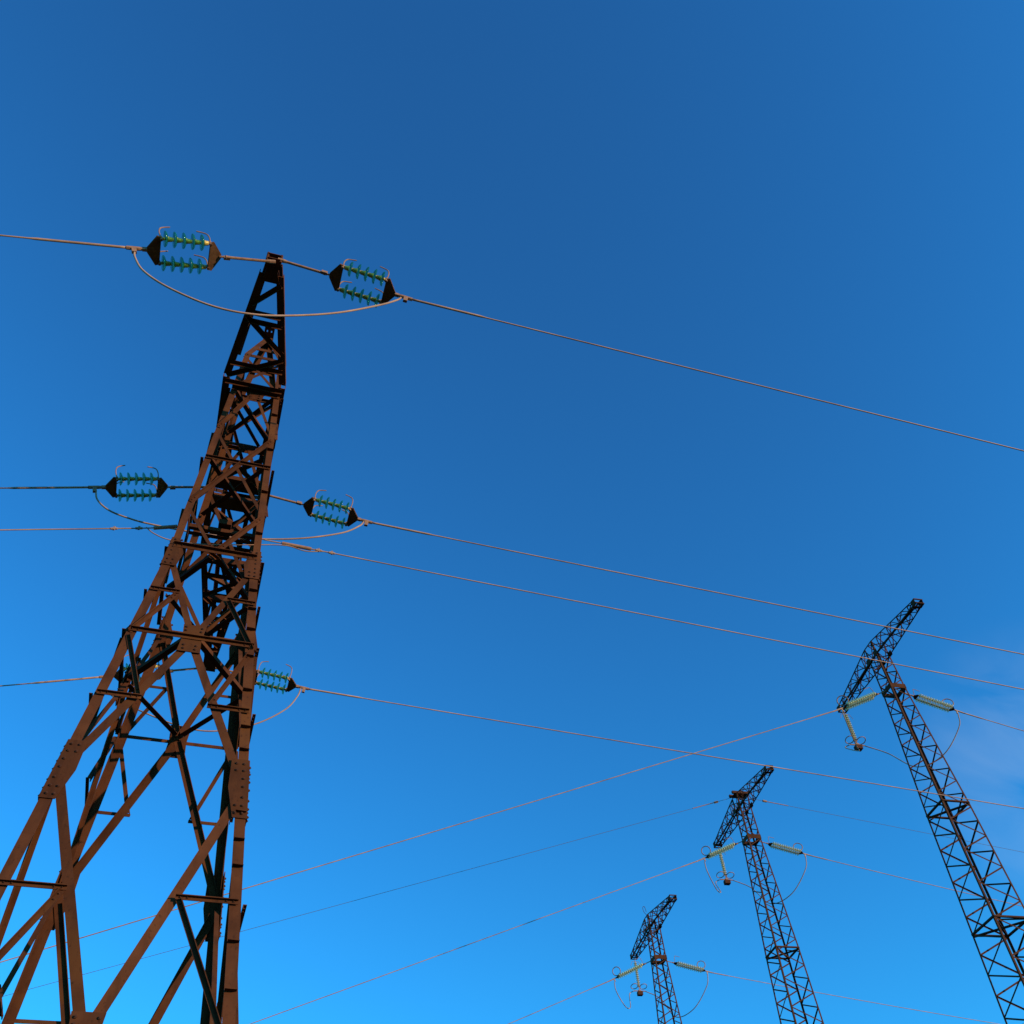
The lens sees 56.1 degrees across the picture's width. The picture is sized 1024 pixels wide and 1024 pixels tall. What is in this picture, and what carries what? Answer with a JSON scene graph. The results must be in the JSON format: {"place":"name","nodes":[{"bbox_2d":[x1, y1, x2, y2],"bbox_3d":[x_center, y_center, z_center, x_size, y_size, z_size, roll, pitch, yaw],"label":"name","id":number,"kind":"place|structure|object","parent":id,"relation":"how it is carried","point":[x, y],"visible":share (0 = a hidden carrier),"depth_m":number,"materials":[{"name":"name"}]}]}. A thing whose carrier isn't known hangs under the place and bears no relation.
{"place":"outdoors","nodes":[
{"label":"outdoors","id":0,"kind":"place"},
{"bbox_2d":[0,0,1023,1023],"label":"sky","id":1,"kind":"structure","parent":0,"point":[823,200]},
{"bbox_2d":[630,894,681,1023],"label":"lattice tower","id":2,"kind":"structure","parent":0,"point":[669,900],"depth_m":65.66,"materials":[{"name":"brown metal"}]},
{"bbox_2d":[609,957,652,981],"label":"insulator set","id":3,"kind":"object","parent":2,"relation":"attached to","point":[622,974],"visible":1,"depth_m":64.66,"materials":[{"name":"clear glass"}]},
{"bbox_2d":[509,981,608,1023],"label":"conductor","id":4,"kind":"object","parent":3,"relation":"attached to","point":[560,1001],"visible":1,"depth_m":62.70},
{"bbox_2d":[631,958,646,995],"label":"insulator set","id":5,"kind":"object","parent":2,"relation":"attached to","point":[639,992],"visible":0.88,"depth_m":68.50,"materials":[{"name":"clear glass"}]},
{"bbox_2d":[614,982,633,1008],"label":"jumper wire","id":6,"kind":"object","parent":5,"relation":"hanging from","point":[621,1000],"visible":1,"depth_m":64.22,"materials":[{"name":"grey metal"}]},
{"bbox_2d":[645,974,707,1017],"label":"jumper wire","id":7,"kind":"object","parent":5,"relation":"hanging from","point":[695,1006],"visible":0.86,"depth_m":65.28,"materials":[{"name":"grey metal"}]},
{"bbox_2d":[667,956,712,973],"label":"insulator set","id":8,"kind":"object","parent":2,"relation":"attached to","point":[692,967],"visible":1,"depth_m":65.81,"materials":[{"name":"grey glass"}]},
{"bbox_2d":[714,973,997,1023],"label":"conductor","id":9,"kind":"object","parent":8,"relation":"attached to","point":[854,999],"visible":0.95,"depth_m":67.94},
{"bbox_2d":[837,598,1023,1023],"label":"lattice tower","id":10,"kind":"structure","parent":0,"point":[997,917],"depth_m":44.33,"materials":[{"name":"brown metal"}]},
{"bbox_2d":[844,712,865,751],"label":"insulator set","id":11,"kind":"object","parent":10,"relation":"attached to","point":[860,746],"visible":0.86,"depth_m":52.52,"materials":[{"name":"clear glass"}]},
{"bbox_2d":[842,711,859,750],"bbox_3d":[17.487,11.654,49.756,0.402,2.326,5.097,-16,-50,10],"label":"jumper wire","id":12,"kind":"object","parent":11,"relation":"hanging from","point":[851,735],"visible":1,"depth_m":48.09,"materials":[{"name":"grey metal"}]},
{"bbox_2d":[865,714,959,766],"bbox_3d":[21.239,12.263,50.338,0.630,2.713,5.182,34,-59,-29],"label":"jumper wire","id":13,"kind":"object","parent":11,"relation":"hanging from","point":[924,765],"visible":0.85,"depth_m":49.61,"materials":[{"name":"grey metal"}]},
{"bbox_2d":[835,687,886,711],"bbox_3d":[17.601,9.432,48.951,3.536,0.856,0.555,-13,-45,-24],"label":"insulator set","id":14,"kind":"object","parent":10,"relation":"attached to","point":[853,703],"visible":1,"depth_m":48.70,"materials":[{"name":"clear glass"}]},
{"bbox_2d":[0,710,834,962],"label":"conductor","id":15,"kind":"object","parent":14,"relation":"attached to","point":[439,829],"visible":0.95,"depth_m":40.70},
{"bbox_2d":[905,689,963,713],"bbox_3d":[21.851,9.743,50.009,3.536,0.856,0.555,19,-52,-5],"label":"insulator set","id":16,"kind":"object","parent":10,"relation":"attached to","point":[932,704],"visible":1,"depth_m":49.80,"materials":[{"name":"clear glass"}]},
{"bbox_2d":[964,713,1023,730],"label":"conductor","id":17,"kind":"object","parent":16,"relation":"attached to","point":[992,721],"visible":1,"depth_m":50.13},
{"label":"ground","id":18,"kind":"structure","parent":0,"visible":0},
{"bbox_2d":[0,252,285,1023],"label":"lattice tower","id":19,"kind":"structure","parent":18,"relation":"on","point":[193,640],"depth_m":12.76,"materials":[{"name":"brown metal"}]},
{"bbox_2d":[0,525,176,530],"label":"power line","id":20,"kind":"object","parent":19,"relation":"attached to","point":[153,527],"visible":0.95,"depth_m":14.94,"materials":[{"name":"grey metal"}]},
{"bbox_2d":[88,465,204,497],"bbox_3d":[-7.027,-0.577,18.779,2.300,0.539,0.679,-1,-47,-26],"label":"insulator set","id":21,"kind":"object","parent":19,"relation":"attached to","point":[110,486],"visible":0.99,"depth_m":18.55,"materials":[{"name":"green glass"}]},
{"bbox_2d":[0,486,87,488],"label":"conductor","id":22,"kind":"object","parent":21,"relation":"attached to","point":[68,487],"visible":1,"depth_m":17.87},
{"bbox_2d":[95,491,364,539],"bbox_3d":[-5.434,0.115,18.719,5.130,1.206,0.033,11,-51,-14],"label":"jumper wire","id":23,"kind":"object","parent":21,"relation":"attached to","point":[101,504],"visible":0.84,"depth_m":18.55,"materials":[{"name":"grey metal"}]},
{"bbox_2d":[99,655,205,680],"bbox_3d":[-8.220,3.563,22.048,2.300,0.539,0.679,-1,-46,-27],"label":"insulator set","id":24,"kind":"object","parent":19,"relation":"attached to","point":[116,676],"visible":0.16,"depth_m":21.87,"materials":[{"name":"green glass"}]},
{"bbox_2d":[0,676,98,686],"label":"conductor","id":25,"kind":"object","parent":24,"relation":"attached to","point":[53,681],"visible":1,"depth_m":21.03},
{"bbox_2d":[112,688,300,731],"bbox_3d":[-7.008,4.301,21.751,4.312,1.550,0.033,11,-51,-14],"label":"jumper wire","id":26,"kind":"object","parent":24,"relation":"hanging from","point":[227,729],"visible":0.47,"depth_m":21.75,"materials":[{"name":"grey metal"}]},
{"bbox_2d":[126,227,275,270],"bbox_3d":[-4.985,-4.204,15.469,2.300,0.539,0.679,-1,-46,-27],"label":"insulator set","id":27,"kind":"object","parent":19,"relation":"attached to","point":[152,249],"visible":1,"depth_m":15.25,"materials":[{"name":"green glass"}]},
{"bbox_2d":[0,234,125,248],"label":"conductor","id":28,"kind":"object","parent":27,"relation":"attached to","point":[76,242],"visible":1,"depth_m":14.47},
{"bbox_2d":[133,252,401,316],"bbox_3d":[-3.821,-3.467,15.151,4.211,1.662,0.033,11,-51,-14],"label":"jumper wire","id":29,"kind":"object","parent":27,"relation":"hanging from","point":[207,304],"visible":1,"depth_m":14.61,"materials":[{"name":"grey metal"}]},
{"bbox_2d":[147,528,323,551],"bbox_3d":[-4.377,0.535,15.533,2.946,0.338,0.076,11,-51,-14],"label":"cable loop","id":30,"kind":"object","parent":19,"relation":"attached to","point":[240,544],"visible":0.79,"depth_m":15.60,"materials":[{"name":"grey metal"}]},
{"bbox_2d":[215,661,308,692],"bbox_3d":[-5.931,3.834,22.822,2.300,0.539,0.679,15,-51,-9],"label":"insulator set","id":31,"kind":"object","parent":19,"relation":"attached to","point":[292,685],"visible":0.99,"depth_m":22.81,"materials":[{"name":"green glass"}]},
{"bbox_2d":[309,688,1023,808],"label":"conductor","id":32,"kind":"object","parent":31,"relation":"attached to","point":[642,745],"visible":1,"depth_m":24.41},
{"bbox_2d":[270,490,371,526],"bbox_3d":[-3.973,-0.164,19.751,2.300,0.539,0.679,15,-52,-9],"label":"insulator set","id":33,"kind":"object","parent":19,"relation":"attached to","point":[309,506],"visible":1,"depth_m":19.67,"materials":[{"name":"green glass"}]},
{"bbox_2d":[372,522,1023,654],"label":"conductor","id":34,"kind":"object","parent":33,"relation":"attached to","point":[405,529],"visible":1,"depth_m":21.00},
{"bbox_2d":[278,257,412,303],"bbox_3d":[-2.785,-3.991,16.270,2.300,0.539,0.679,15,-52,-9],"label":"insulator set","id":35,"kind":"object","parent":19,"relation":"attached to","point":[388,292],"visible":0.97,"depth_m":16.18,"materials":[{"name":"green glass"}]},
{"bbox_2d":[412,299,1023,451],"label":"conductor","id":36,"kind":"object","parent":35,"relation":"attached to","point":[449,308],"visible":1,"depth_m":17.26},
{"bbox_2d":[264,539,1023,689],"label":"ground cable","id":37,"kind":"object","parent":19,"relation":"attached to","point":[304,547],"visible":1,"depth_m":16.96,"materials":[{"name":"grey metal"}]},
{"bbox_2d":[713,765,823,1023],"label":"lattice tower","id":38,"kind":"structure","parent":18,"relation":"on","point":[739,795],"depth_m":56.34,"materials":[{"name":"brown metal"}]},
{"bbox_2d":[5,797,732,995],"bbox_3d":[-12.783,22.039,51.633,55.006,15.861,0.140,3,-49,-7],"label":"earth wire","id":39,"kind":"object","parent":38,"relation":"attached to","point":[714,802],"visible":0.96,"depth_m":53.91,"materials":[{"name":"metal"}]},
{"bbox_2d":[698,837,744,860],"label":"insulator set","id":40,"kind":"object","parent":38,"relation":"attached to","point":[719,851],"visible":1,"depth_m":57.92,"materials":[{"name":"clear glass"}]},
{"bbox_2d":[250,860,697,1023],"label":"conductor","id":41,"kind":"object","parent":40,"relation":"attached to","point":[470,943],"visible":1,"depth_m":51.93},
{"bbox_2d":[716,847,733,884],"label":"insulator set","id":42,"kind":"object","parent":38,"relation":"attached to","point":[727,881],"visible":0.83,"depth_m":61.72,"materials":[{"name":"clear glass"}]},
{"bbox_2d":[704,861,720,892],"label":"jumper wire","id":43,"kind":"object","parent":42,"relation":"hanging from","point":[711,879],"visible":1,"depth_m":57.30,"materials":[{"name":"grey metal"}]},
{"bbox_2d":[733,857,806,903],"bbox_3d":[16.194,23.081,59.585,0.628,2.639,5.195,34,-60,-29],"label":"jumper wire","id":44,"kind":"object","parent":42,"relation":"hanging from","point":[785,898],"visible":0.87,"depth_m":58.67,"materials":[{"name":"grey metal"}]},
{"bbox_2d":[759,837,811,856],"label":"insulator set","id":45,"kind":"object","parent":38,"relation":"attached to","point":[777,846],"visible":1,"depth_m":59.07,"materials":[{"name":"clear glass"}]},
{"bbox_2d":[812,856,1020,905],"bbox_3d":[54.307,30.466,65.915,75.005,6.803,0.064,11,-51,-14],"label":"conductor","id":46,"kind":"object","parent":45,"relation":"attached to","point":[905,878],"visible":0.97,"depth_m":60.20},
{"bbox_2d":[750,798,1020,851],"bbox_3d":[41.244,24.656,66.395,55.002,3.982,0.140,11,-51,-14],"label":"earth wire","id":47,"kind":"object","parent":38,"relation":"attached to","point":[765,801],"visible":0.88,"depth_m":62.46,"materials":[{"name":"metal"}]}
]}

